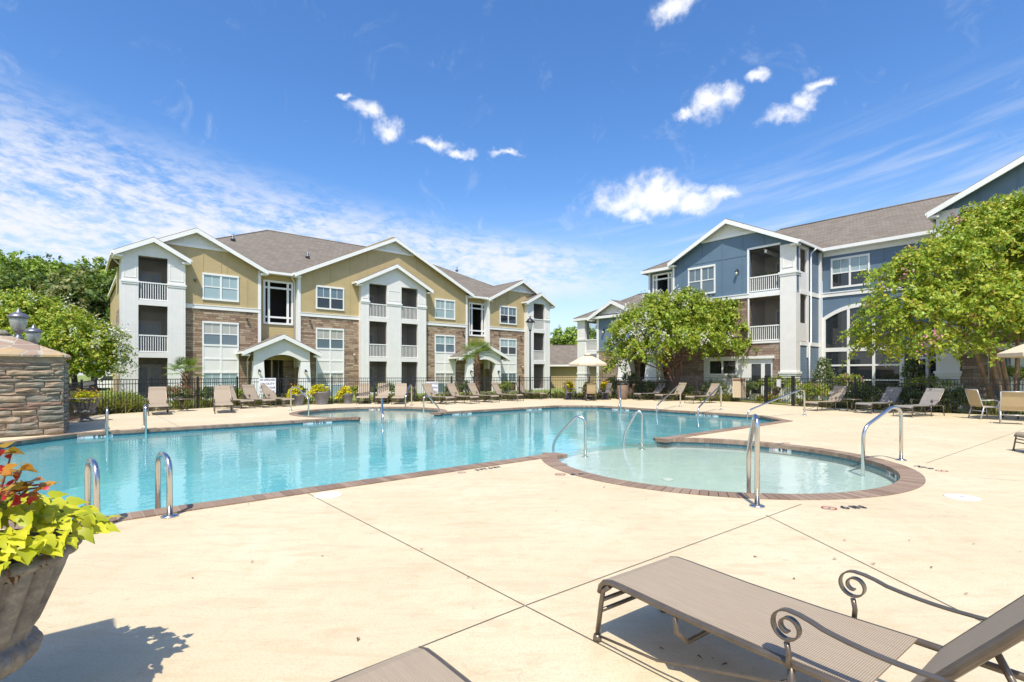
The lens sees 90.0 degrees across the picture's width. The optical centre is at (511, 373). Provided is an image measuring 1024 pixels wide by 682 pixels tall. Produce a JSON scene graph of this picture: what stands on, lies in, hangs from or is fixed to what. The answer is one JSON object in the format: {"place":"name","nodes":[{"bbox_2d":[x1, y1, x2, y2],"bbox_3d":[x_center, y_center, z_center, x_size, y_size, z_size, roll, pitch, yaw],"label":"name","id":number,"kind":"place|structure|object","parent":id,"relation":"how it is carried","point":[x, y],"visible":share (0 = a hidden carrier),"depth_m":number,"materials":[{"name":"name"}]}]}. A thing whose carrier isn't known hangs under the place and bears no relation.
{"place":"outdoors","nodes":[
{"label":"outdoors","id":0,"kind":"place"},
{"bbox_2d":[0,398,1023,681],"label":"pool deck","id":1,"kind":"structure","parent":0,"point":[302,588],"depth_m":4.16,"materials":[{"name":"concrete"}]},
{"bbox_2d":[0,336,70,437],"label":"stone wall","id":2,"kind":"structure","parent":1,"relation":"on","point":[34,391],"depth_m":12.78,"materials":[{"name":"beige stone"}]},
{"bbox_2d":[7,308,29,338],"bbox_3d":[-13.782,-1.401,14.300,0.483,0.861,0.483,0,0,0],"label":"lantern","id":3,"kind":"object","parent":2,"relation":"on","point":[18,320],"visible":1,"depth_m":14.21,"materials":[{"name":"silver metal"}]},
{"bbox_2d":[24,324,42,343],"bbox_3d":[-14.857,-1.132,15.900,0.451,0.804,0.451,0,0,0],"label":"lantern","id":4,"kind":"object","parent":2,"relation":"on","point":[33,333],"visible":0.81,"depth_m":15.79,"materials":[{"name":"silver metal"}]},
{"bbox_2d":[0,441,125,679],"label":"urn planter","id":5,"kind":"object","parent":1,"relation":"on","point":[33,559],"visible":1,"depth_m":2.21,"materials":[{"name":"grey stone"}]},
{"bbox_2d":[68,379,95,420],"bbox_3d":[-14.741,0.873,17.533,0.076,1.395,3.751,0,0,-27],"label":"iron fence","id":6,"kind":"object","parent":1,"relation":"on","point":[73,387],"visible":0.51,"depth_m":17.07,"materials":[{"name":"black metal"}]},
{"bbox_2d":[69,382,101,421],"bbox_3d":[-13.855,0.912,16.617,0.930,1.276,0.902,0,0,0],"label":"urn planter","id":7,"kind":"object","parent":1,"relation":"on","point":[85,404],"visible":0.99,"depth_m":16.46,"materials":[{"name":"grey stone"}]},
{"bbox_2d":[84,458,99,528],"bbox_3d":[-4.306,1.660,5.221,0.548,1.580,0.165,0,0,34],"label":"handrail","id":8,"kind":"object","parent":1,"relation":"on","point":[91,465],"visible":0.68,"depth_m":5.20,"materials":[{"name":"silver metal"}]},
{"bbox_2d":[147,386,169,415],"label":"lounger","id":9,"kind":"object","parent":1,"relation":"on","point":[157,396],"visible":1,"depth_m":20.26,"materials":[{"name":"beige fabric"}]},
{"bbox_2d":[155,451,178,518],"bbox_3d":[-3.868,1.660,5.656,0.548,1.580,0.165,0,0,34],"label":"handrail","id":10,"kind":"object","parent":1,"relation":"on","point":[169,487],"visible":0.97,"depth_m":5.55,"materials":[{"name":"silver metal"}]},
{"bbox_2d":[213,386,233,413],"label":"lounger","id":11,"kind":"object","parent":1,"relation":"on","point":[222,396],"visible":1,"depth_m":21.27,"materials":[{"name":"beige fabric"}]},
{"bbox_2d":[219,385,254,408],"bbox_3d":[-12.489,1.036,23.235,1.906,1.036,0.708,0,0,34],"label":"lounger","id":12,"kind":"object","parent":1,"relation":"on","point":[233,394],"visible":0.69,"depth_m":23.32,"materials":[{"name":"fabric"}]},
{"bbox_2d":[241,384,276,407],"bbox_3d":[-11.828,1.036,23.878,1.907,1.036,0.708,0,0,34],"label":"lounger","id":13,"kind":"object","parent":1,"relation":"on","point":[249,391],"visible":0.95,"depth_m":24.16,"materials":[{"name":"fabric"}]},
{"bbox_2d":[260,384,294,406],"bbox_3d":[-11.249,1.036,24.560,1.906,1.036,0.708,0,0,34],"label":"lounger","id":14,"kind":"object","parent":1,"relation":"on","point":[268,393],"visible":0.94,"depth_m":24.79,"materials":[{"name":"fabric"}]},
{"bbox_2d":[286,384,304,405],"bbox_3d":[-10.613,1.017,24.997,0.966,1.066,0.765,0,0,0],"label":"flower pot","id":15,"kind":"object","parent":1,"relation":"on","point":[298,396],"visible":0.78,"depth_m":24.85,"materials":[{"name":"grey concrete"}]},
{"bbox_2d":[305,384,330,404],"bbox_3d":[-9.801,1.016,25.798,1.268,1.068,0.918,0,0,0],"label":"flower pot","id":16,"kind":"object","parent":1,"relation":"on","point":[320,394],"visible":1,"depth_m":25.59,"materials":[{"name":"grey concrete"}]},
{"bbox_2d":[314,491,341,497],"bbox_3d":[-2.341,1.542,6.526,0.340,0.016,0.340,0,0,0],"label":"skimmer cover","id":17,"kind":"object","parent":1,"relation":"on","point":[332,494],"visible":1,"depth_m":6.51,"materials":[{"name":"white plastic"}]},
{"bbox_2d":[335,385,353,403],"bbox_3d":[-8.693,1.056,26.520,0.925,0.989,0.681,0,0,-22],"label":"flower pot","id":18,"kind":"object","parent":1,"relation":"on","point":[346,392],"visible":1,"depth_m":26.38,"materials":[{"name":"grey concrete"}]},
{"bbox_2d":[356,383,370,403],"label":"lounger","id":19,"kind":"object","parent":1,"relation":"on","point":[359,394],"visible":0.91,"depth_m":27.44,"materials":[{"name":"fabric"}]},
{"bbox_2d":[375,383,389,403],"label":"lounger","id":20,"kind":"object","parent":1,"relation":"on","point":[385,394],"visible":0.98,"depth_m":27.47,"materials":[{"name":"fabric"}]},
{"bbox_2d":[391,383,406,404],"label":"lounger","id":21,"kind":"object","parent":1,"relation":"on","point":[400,390],"visible":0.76,"depth_m":27.31,"materials":[{"name":"fabric"}]},
{"bbox_2d":[334,646,471,681],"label":"lounger","id":22,"kind":"object","parent":1,"relation":"on","point":[421,664],"visible":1,"depth_m":2.01,"materials":[{"name":"beige fabric"}]},
{"bbox_2d":[422,383,455,404],"bbox_3d":[-3.793,1.036,26.388,1.907,1.036,0.708,0,0,40],"label":"lounger","id":23,"kind":"object","parent":1,"relation":"on","point":[428,389],"visible":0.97,"depth_m":26.68,"materials":[{"name":"fabric"}]},
{"bbox_2d":[446,383,479,403],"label":"lounger","id":24,"kind":"object","parent":1,"relation":"on","point":[452,389],"visible":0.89,"depth_m":27.27,"materials":[{"name":"fabric"}]},
{"bbox_2d":[0,405,925,528],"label":"swimming pool","id":25,"kind":"structure","parent":1,"relation":"in","point":[800,472],"depth_m":9.29,"materials":[{"name":"blue liquid"}]},
{"bbox_2d":[302,410,433,420],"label":"hot tub","id":26,"kind":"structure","parent":25,"relation":"in","point":[388,414],"depth_m":20.80,"materials":[{"name":"blue liquid"}]},
{"bbox_2d":[0,408,770,519],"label":"pool water","id":27,"kind":"structure","parent":25,"relation":"in","point":[213,465],"depth_m":11.20,"materials":[{"name":"blue liquid"}]},
{"bbox_2d":[552,415,588,457],"bbox_3d":[1.248,1.815,10.876,0.815,1.870,0.168,0,0,27],"label":"handrail","id":28,"kind":"object","parent":25,"relation":"on","point":[567,426],"visible":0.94,"depth_m":10.73,"materials":[{"name":"silver metal"}]},
{"bbox_2d":[623,410,645,449],"bbox_3d":[2.847,1.798,11.915,0.528,1.904,0.165,0,0,34],"label":"handrail","id":29,"kind":"object","parent":25,"relation":"on","point":[630,423],"visible":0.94,"depth_m":11.84,"materials":[{"name":"silver metal"}]},
{"bbox_2d":[467,383,499,402],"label":"lounger","id":30,"kind":"object","parent":1,"relation":"on","point":[474,391],"visible":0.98,"depth_m":28.42,"materials":[{"name":"fabric"}]},
{"bbox_2d":[491,382,523,400],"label":"lounger","id":31,"kind":"object","parent":1,"relation":"on","point":[497,389],"visible":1,"depth_m":29.50,"materials":[{"name":"fabric"}]},
{"bbox_2d":[151,404,1023,681],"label":"deck joint","id":32,"kind":"object","parent":1,"relation":"on","point":[590,581],"visible":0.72,"depth_m":3.62,"materials":[{"name":"brown"}]},
{"bbox_2d":[569,353,606,399],"bbox_3d":[4.450,0.175,30.020,2.162,2.750,2.162,0,0,-34],"label":"patio umbrella","id":33,"kind":"object","parent":1,"relation":"on","point":[587,359],"visible":0.95,"depth_m":29.34,"materials":[{"name":"beige fabric"}]},
{"bbox_2d":[617,382,627,398],"bbox_3d":[6.660,1.025,30.900,0.660,0.990,0.660,0,0,0],"label":"trash bin","id":34,"kind":"object","parent":1,"relation":"on","point":[624,390],"visible":0.97,"depth_m":30.62,"materials":[{"name":"beige stone"}]},
{"bbox_2d":[654,383,687,400],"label":"lounger","id":35,"kind":"object","parent":1,"relation":"on","point":[677,390],"visible":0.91,"depth_m":29.33,"materials":[{"name":"fabric"}]},
{"bbox_2d":[684,383,719,403],"bbox_3d":[10.054,1.036,27.017,1.907,1.036,0.708,0,0,-24],"label":"lounger","id":36,"kind":"object","parent":1,"relation":"on","point":[713,387],"visible":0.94,"depth_m":27.19,"materials":[{"name":"fabric"}]},
{"bbox_2d":[736,378,763,402],"bbox_3d":[12.675,0.860,27.250,0.030,1.280,2.043,0,0,-21],"label":"iron fence","id":37,"kind":"object","parent":1,"relation":"on","point":[752,381],"visible":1,"depth_m":27.15,"materials":[{"name":"black"}]},
{"bbox_2d":[733,378,745,397],"bbox_3d":[12.379,0.775,27.902,0.660,1.050,0.026,0,0,33],"label":"notice board","id":38,"kind":"object","parent":37,"relation":"attached to","point":[736,387],"visible":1,"depth_m":27.92,"materials":[{"name":"brown"}]},
{"bbox_2d":[746,414,764,507],"bbox_3d":[2.928,1.145,6.277,0.166,1.330,0.784,0,0,13],"label":"handrail","id":39,"kind":"object","parent":1,"relation":"on","point":[754,432],"visible":0.99,"depth_m":5.98,"materials":[{"name":"silver metal"}]},
{"bbox_2d":[764,376,794,405],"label":"iron gate","id":40,"kind":"structure","parent":1,"relation":"on","point":[778,381],"depth_m":25.29,"materials":[{"name":"black metal"}]},
{"bbox_2d":[593,556,1023,681],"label":"lounger","id":41,"kind":"object","parent":1,"relation":"on","point":[791,634],"visible":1,"depth_m":2.30,"materials":[{"name":"beige fabric"}]},
{"bbox_2d":[803,386,847,410],"bbox_3d":[13.306,1.036,21.702,1.907,1.036,0.708,0,0,-22],"label":"lounger","id":42,"kind":"object","parent":1,"relation":"on","point":[837,394],"visible":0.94,"depth_m":21.78,"materials":[{"name":"beige fabric"}]},
{"bbox_2d":[854,387,902,413],"bbox_3d":[14.573,1.047,20.333,1.958,1.012,0.708,0,0,-22],"label":"lounger","id":43,"kind":"object","parent":1,"relation":"on","point":[890,395],"visible":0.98,"depth_m":20.45,"materials":[{"name":"beige fabric"}]},
{"bbox_2d":[861,406,906,476],"bbox_3d":[6.507,1.190,8.931,1.166,1.241,0.168,0,0,-26],"label":"handrail","id":44,"kind":"object","parent":1,"relation":"on","point":[876,418],"visible":0.97,"depth_m":8.93,"materials":[{"name":"silver metal"}]},
{"bbox_2d":[892,388,944,417],"bbox_3d":[14.877,1.047,18.703,1.958,1.012,0.708,0,0,-22],"label":"lounger","id":45,"kind":"object","parent":1,"relation":"on","point":[931,397],"visible":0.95,"depth_m":18.83,"materials":[{"name":"grey fabric"}]},
{"bbox_2d":[943,493,980,500],"bbox_3d":[5.631,1.542,6.408,0.360,0.016,0.360,0,0,0],"label":"skimmer cover","id":46,"kind":"object","parent":1,"relation":"on","point":[961,497],"visible":1,"depth_m":6.36,"materials":[{"name":"white plastic"}]},
{"bbox_2d":[964,389,999,418],"bbox_3d":[16.136,1.043,17.564,0.706,1.022,0.660,0,0,12],"label":"sling chair","id":47,"kind":"object","parent":1,"relation":"on","point":[974,398],"visible":0.94,"depth_m":17.57,"materials":[{"name":"beige fabric"}]},
{"bbox_2d":[997,344,1023,357],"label":"patio umbrella","id":48,"kind":"object","parent":1,"relation":"on","point":[1016,352],"visible":1,"depth_m":16.76,"materials":[{"name":"beige fabric"}]},
{"bbox_2d":[999,391,1023,423],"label":"sling chair","id":49,"kind":"object","parent":1,"relation":"on","point":[1011,400],"visible":1,"depth_m":15.57,"materials":[{"name":"beige fabric"}]},
{"bbox_2d":[0,0,1023,374],"label":"sky","id":50,"kind":"structure","parent":0,"point":[571,150],"materials":[{"name":"blue"}]},
{"bbox_2d":[69,375,1023,414],"bbox_3d":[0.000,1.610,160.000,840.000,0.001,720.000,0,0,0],"label":"lawn","id":51,"kind":"structure","parent":0,"point":[83,377],"depth_m":41.51,"materials":[{"name":"green plant"}]},
{"bbox_2d":[0,249,76,283],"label":"tree","id":52,"kind":"object","parent":51,"relation":"on","point":[28,263],"visible":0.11,"depth_m":57.17,"materials":[{"name":"green plant"}]},
{"bbox_2d":[3,253,73,276],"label":"tree","id":53,"kind":"object","parent":51,"relation":"on","point":[45,262],"visible":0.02,"depth_m":62.24,"materials":[{"name":"green plant"}]},
{"bbox_2d":[0,262,80,304],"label":"tree","id":54,"kind":"object","parent":51,"relation":"on","point":[9,281],"visible":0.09,"depth_m":47.97,"materials":[{"name":"green plant"}]},
{"bbox_2d":[0,273,109,340],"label":"tree","id":55,"kind":"object","parent":51,"relation":"on","point":[68,288],"visible":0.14,"depth_m":47.97,"materials":[{"name":"green plant"}]},
{"bbox_2d":[0,287,139,383],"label":"crape myrtle","id":56,"kind":"object","parent":51,"relation":"on","point":[92,352],"visible":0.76,"depth_m":24.74,"materials":[{"name":"green plant"}]},
{"bbox_2d":[32,262,110,382],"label":"tree","id":57,"kind":"object","parent":51,"relation":"on","point":[81,273],"visible":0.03,"depth_m":59.11,"materials":[{"name":"green plant"}]},
{"bbox_2d":[33,264,115,379],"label":"tree","id":58,"kind":"object","parent":51,"relation":"on","point":[100,284],"visible":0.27,"depth_m":49.39,"materials":[{"name":"green plant"}]},
{"bbox_2d":[74,255,117,371],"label":"tree","id":59,"kind":"object","parent":51,"relation":"on","point":[102,268],"visible":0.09,"depth_m":64.82,"materials":[{"name":"green plant"}]},
{"bbox_2d":[168,384,193,406],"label":"shrub","id":60,"kind":"object","parent":51,"relation":"on","point":[178,392],"visible":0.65,"depth_m":23.44,"materials":[{"name":"green plant"}]},
{"bbox_2d":[161,356,206,397],"bbox_3d":[-15.936,0.357,24.977,1.931,2.482,2.009,0,0,0],"label":"palm tree","id":61,"kind":"object","parent":51,"relation":"on","point":[185,375],"visible":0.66,"depth_m":24.88,"materials":[{"name":"green plant"}]},
{"bbox_2d":[105,228,555,399],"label":"apartment building","id":62,"kind":"structure","parent":51,"relation":"on","point":[267,304],"depth_m":37.73,"materials":[{"name":"beige paint"}]},
{"bbox_2d":[138,364,160,396],"bbox_3d":[-22.607,0.425,31.918,1.240,2.050,0.085,0,0,-40],"label":"balcony door","id":63,"kind":"structure","parent":62,"relation":"in","point":[146,371],"depth_m":31.84,"materials":[{"name":"beige paint"}]},
{"bbox_2d":[138,320,160,350],"bbox_3d":[-22.607,-2.275,31.918,1.240,2.050,0.085,0,0,-40],"label":"balcony door","id":64,"kind":"structure","parent":62,"relation":"in","point":[145,327],"depth_m":31.90,"materials":[{"name":"beige paint"}]},
{"bbox_2d":[138,270,160,299],"bbox_3d":[-22.607,-5.345,31.918,1.240,2.050,0.085,0,0,-40],"label":"balcony door","id":65,"kind":"structure","parent":62,"relation":"in","point":[145,276],"depth_m":31.90,"materials":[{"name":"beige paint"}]},
{"bbox_2d":[202,272,238,301],"bbox_3d":[-18.739,-5.537,32.968,2.080,1.709,0.095,0,0,-40],"label":"window","id":66,"kind":"structure","parent":62,"relation":"in","point":[217,287],"depth_m":32.93,"materials":[{"name":"glass"}]},
{"bbox_2d":[202,321,238,346],"bbox_3d":[-18.749,-2.547,32.975,2.080,1.570,0.095,0,0,-40],"label":"window","id":67,"kind":"structure","parent":62,"relation":"in","point":[214,333],"depth_m":32.94,"materials":[{"name":"white glass"}]},
{"bbox_2d":[202,371,238,398],"bbox_3d":[-18.749,0.778,32.975,2.080,1.860,0.095,0,0,-40],"label":"window","id":68,"kind":"structure","parent":62,"relation":"in","point":[210,374],"depth_m":32.90,"materials":[{"name":"white glass"}]},
{"bbox_2d":[316,285,343,310],"bbox_3d":[-13.333,-5.537,37.570,2.080,1.709,0.095,0,0,-40],"label":"window","id":69,"kind":"structure","parent":62,"relation":"in","point":[327,297],"depth_m":37.55,"materials":[{"name":"white glass"}]},
{"bbox_2d":[316,327,343,349],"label":"window","id":70,"kind":"structure","parent":62,"relation":"in","point":[326,338],"depth_m":37.55,"materials":[{"name":"white glass"}]},
{"bbox_2d":[316,372,343,395],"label":"window","id":71,"kind":"structure","parent":62,"relation":"in","point":[336,375],"depth_m":37.62,"materials":[{"name":"glass"}]},
{"bbox_2d":[435,298,454,319],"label":"window","id":72,"kind":"structure","parent":62,"relation":"in","point":[444,308],"depth_m":44.00,"materials":[{"name":"white glass"}]},
{"bbox_2d":[435,334,454,352],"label":"window","id":73,"kind":"structure","parent":62,"relation":"in","point":[443,343],"depth_m":44.01,"materials":[{"name":"white glass"}]},
{"bbox_2d":[435,372,454,392],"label":"window","id":74,"kind":"structure","parent":62,"relation":"in","point":[439,375],"depth_m":43.88,"materials":[{"name":"glass"}]},
{"bbox_2d":[500,305,516,324],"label":"window","id":75,"kind":"structure","parent":62,"relation":"in","point":[508,314],"depth_m":48.59,"materials":[{"name":"glass"}]},
{"bbox_2d":[500,338,516,354],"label":"window","id":76,"kind":"structure","parent":62,"relation":"in","point":[507,346],"depth_m":48.62,"materials":[{"name":"glass"}]},
{"bbox_2d":[526,317,533,392],"bbox_3d":[1.220,-1.175,34.500,0.600,5.550,0.571,0,0,0],"label":"street lamp","id":77,"kind":"object","parent":51,"relation":"on","point":[529,321],"visible":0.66,"depth_m":34.45,"materials":[{"name":"black metal"}]},
{"bbox_2d":[473,345,596,387],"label":"garage building","id":78,"kind":"structure","parent":51,"relation":"on","point":[562,357],"depth_m":56.97,"materials":[{"name":"beige"}]},
{"bbox_2d":[68,398,1023,421],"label":"mulch bed","id":79,"kind":"object","parent":51,"relation":"on","point":[547,398],"visible":0.21,"depth_m":25.00,"materials":[{"name":"brown soil"}]},
{"bbox_2d":[95,376,237,414],"bbox_3d":[-14.400,0.845,21.900,0.076,1.450,5.985,0,0,24],"label":"iron fence","id":80,"kind":"object","parent":79,"relation":"on","point":[150,383],"visible":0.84,"depth_m":21.47,"materials":[{"name":"black metal"}]},
{"bbox_2d":[238,376,550,404],"bbox_3d":[-5.383,0.845,28.308,17.304,1.450,0.076,0,0,-25],"label":"iron fence","id":81,"kind":"object","parent":79,"relation":"on","point":[451,380],"visible":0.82,"depth_m":28.16,"materials":[{"name":"black metal"}]},
{"bbox_2d":[259,378,275,393],"bbox_3d":[-11.954,0.595,25.035,0.740,0.760,0.018,0,0,-25],"label":"warning sign","id":82,"kind":"object","parent":81,"relation":"attached to","point":[269,383],"visible":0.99,"depth_m":25.05,"materials":[{"name":"white"}]},
{"bbox_2d":[458,338,492,399],"bbox_3d":[-2.091,-0.302,30.511,2.590,3.788,2.568,0,0,0],"label":"palm tree","id":83,"kind":"object","parent":79,"relation":"on","point":[480,345],"visible":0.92,"depth_m":30.34,"materials":[{"name":"green plant"}]},
{"bbox_2d":[91,389,1023,415],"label":"ornamental grass","id":84,"kind":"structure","parent":79,"relation":"on","point":[119,403],"depth_m":23.58,"materials":[{"name":"green plant"}]},
{"bbox_2d":[551,376,629,398],"bbox_3d":[4.819,0.845,31.748,4.864,1.450,0.076,0,0,6],"label":"iron fence","id":85,"kind":"object","parent":79,"relation":"on","point":[581,396],"visible":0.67,"depth_m":31.74,"materials":[{"name":"black"}]},
{"bbox_2d":[630,376,735,401],"bbox_3d":[9.766,0.845,29.840,6.112,1.450,0.076,0,0,33],"label":"iron fence","id":86,"kind":"object","parent":79,"relation":"on","point":[674,380],"visible":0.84,"depth_m":30.21,"materials":[{"name":"black metal"}]},
{"bbox_2d":[794,377,1019,414],"bbox_3d":[15.937,0.845,21.535,0.076,1.450,7.739,0,0,-40],"label":"iron fence","id":87,"kind":"object","parent":79,"relation":"on","point":[940,383],"visible":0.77,"depth_m":20.94,"materials":[{"name":"black metal"}]},
{"bbox_2d":[918,382,967,411],"bbox_3d":[17.812,1.020,20.894,2.004,1.351,1.798,0,0,18],"label":"shrub","id":88,"kind":"object","parent":79,"relation":"on","point":[953,397],"visible":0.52,"depth_m":20.50,"materials":[{"name":"green plant"}]},
{"bbox_2d":[550,324,596,344],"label":"tree","id":89,"kind":"object","parent":51,"relation":"on","point":[568,334],"visible":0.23,"depth_m":79.89,"materials":[{"name":"green plant"}]},
{"bbox_2d":[631,379,657,395],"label":"shrub","id":90,"kind":"object","parent":51,"relation":"on","point":[652,386],"visible":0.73,"depth_m":32.33,"materials":[{"name":"green plant"}]},
{"bbox_2d":[597,285,763,389],"bbox_3d":[10.517,-1.988,31.906,9.682,7.382,7.109,0,0,-34],"label":"crape myrtle","id":91,"kind":"object","parent":51,"relation":"on","point":[686,316],"visible":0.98,"depth_m":30.73,"materials":[{"name":"green plant"}]},
{"bbox_2d":[698,378,727,393],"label":"shrub","id":92,"kind":"object","parent":51,"relation":"on","point":[706,386],"visible":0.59,"depth_m":30.79,"materials":[{"name":"green plant"}]},
{"bbox_2d":[758,375,800,392],"bbox_3d":[15.354,0.599,29.439,2.498,1.049,2.321,0,0,0],"label":"shrub","id":93,"kind":"object","parent":51,"relation":"on","point":[770,384],"visible":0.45,"depth_m":29.12,"materials":[{"name":"green plant"}]},
{"bbox_2d":[572,155,1023,408],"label":"clubhouse building","id":94,"kind":"structure","parent":51,"relation":"on","point":[772,280],"depth_m":31.07,"materials":[{"name":"blue paint"}]},
{"bbox_2d":[688,264,715,293],"bbox_3d":[12.491,-6.137,33.771,0.095,1.869,1.930,0,0,-40],"label":"window","id":95,"kind":"structure","parent":94,"relation":"in","point":[702,277],"depth_m":33.67,"materials":[{"name":"white glass"}]},
{"bbox_2d":[708,359,736,374],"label":"window","id":96,"kind":"structure","parent":94,"relation":"in","point":[715,367],"depth_m":32.67,"materials":[{"name":"glass"}]},
{"bbox_2d":[742,358,772,399],"bbox_3d":[14.939,0.470,31.115,0.190,2.760,1.840,0,0,-40],"label":"door","id":97,"kind":"structure","parent":94,"relation":"in","point":[755,368],"depth_m":31.03,"materials":[{"name":"white paint"}]},
{"bbox_2d":[831,253,869,288],"bbox_3d":[20.112,-6.077,30.481,0.095,1.829,2.020,0,0,-40],"label":"window","id":98,"kind":"structure","parent":94,"relation":"in","point":[844,270],"depth_m":30.47,"materials":[{"name":"white glass"}]},
{"bbox_2d":[822,303,903,394],"bbox_3d":[20.484,-1.450,30.046,0.110,5.400,4.120,0,0,-40],"label":"arched window","id":99,"kind":"structure","parent":94,"relation":"in","point":[870,368],"depth_m":30.35,"materials":[{"name":"white glass"}]},
{"bbox_2d":[905,357,925,392],"bbox_3d":[22.121,0.093,28.041,0.095,2.029,1.030,0,0,-40],"label":"window","id":100,"kind":"structure","parent":94,"relation":"in","point":[922,359],"depth_m":27.90,"materials":[{"name":"white paint"}]},
{"bbox_2d":[988,351,1023,405],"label":"door","id":101,"kind":"structure","parent":94,"relation":"in","point":[1008,361],"depth_m":22.68,"materials":[{"name":"paint"}]},
{"bbox_2d":[796,380,831,400],"bbox_3d":[15.854,0.985,26.979,1.790,1.319,1.626,0,0,0],"label":"shrub","id":102,"kind":"object","parent":51,"relation":"on","point":[814,389],"visible":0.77,"depth_m":26.72,"materials":[{"name":"green plant"}]},
{"bbox_2d":[808,356,837,390],"bbox_3d":[18.011,0.143,29.553,1.703,2.325,1.702,0,0,31],"label":"shrub","id":103,"kind":"object","parent":51,"relation":"on","point":[826,369],"visible":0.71,"depth_m":29.25,"materials":[{"name":"green plant"}]},
{"bbox_2d":[844,381,882,401],"bbox_3d":[16.795,1.023,24.637,2.002,1.352,1.856,0,0,0],"label":"shrub","id":104,"kind":"object","parent":51,"relation":"on","point":[873,391],"visible":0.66,"depth_m":24.23,"materials":[{"name":"green plant"}]},
{"bbox_2d":[836,187,1023,407],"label":"crape myrtle","id":105,"kind":"object","parent":51,"relation":"on","point":[965,244],"visible":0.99,"depth_m":19.73,"materials":[{"name":"green plant"}]},
{"bbox_2d":[900,376,963,388],"bbox_3d":[20.167,0.515,24.586,2.444,0.839,2.143,0,0,0],"label":"shrub","id":106,"kind":"object","parent":51,"relation":"on","point":[947,382],"visible":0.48,"depth_m":24.35,"materials":[{"name":"green plant"}]},
{"label":"garden path","id":107,"kind":"structure","parent":0,"visible":0},
{"bbox_2d":[833,373,864,386],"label":"shrub","id":108,"kind":"object","parent":107,"relation":"on","point":[845,376],"visible":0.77,"depth_m":26.64,"materials":[{"name":"green plant"}]},
{"bbox_2d":[899,354,925,378],"bbox_3d":[20.798,-0.461,26.614,1.133,1.697,1.148,0,0,-23],"label":"shrub","id":109,"kind":"object","parent":107,"relation":"on","point":[913,370],"visible":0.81,"depth_m":26.48,"materials":[{"name":"green plant"}]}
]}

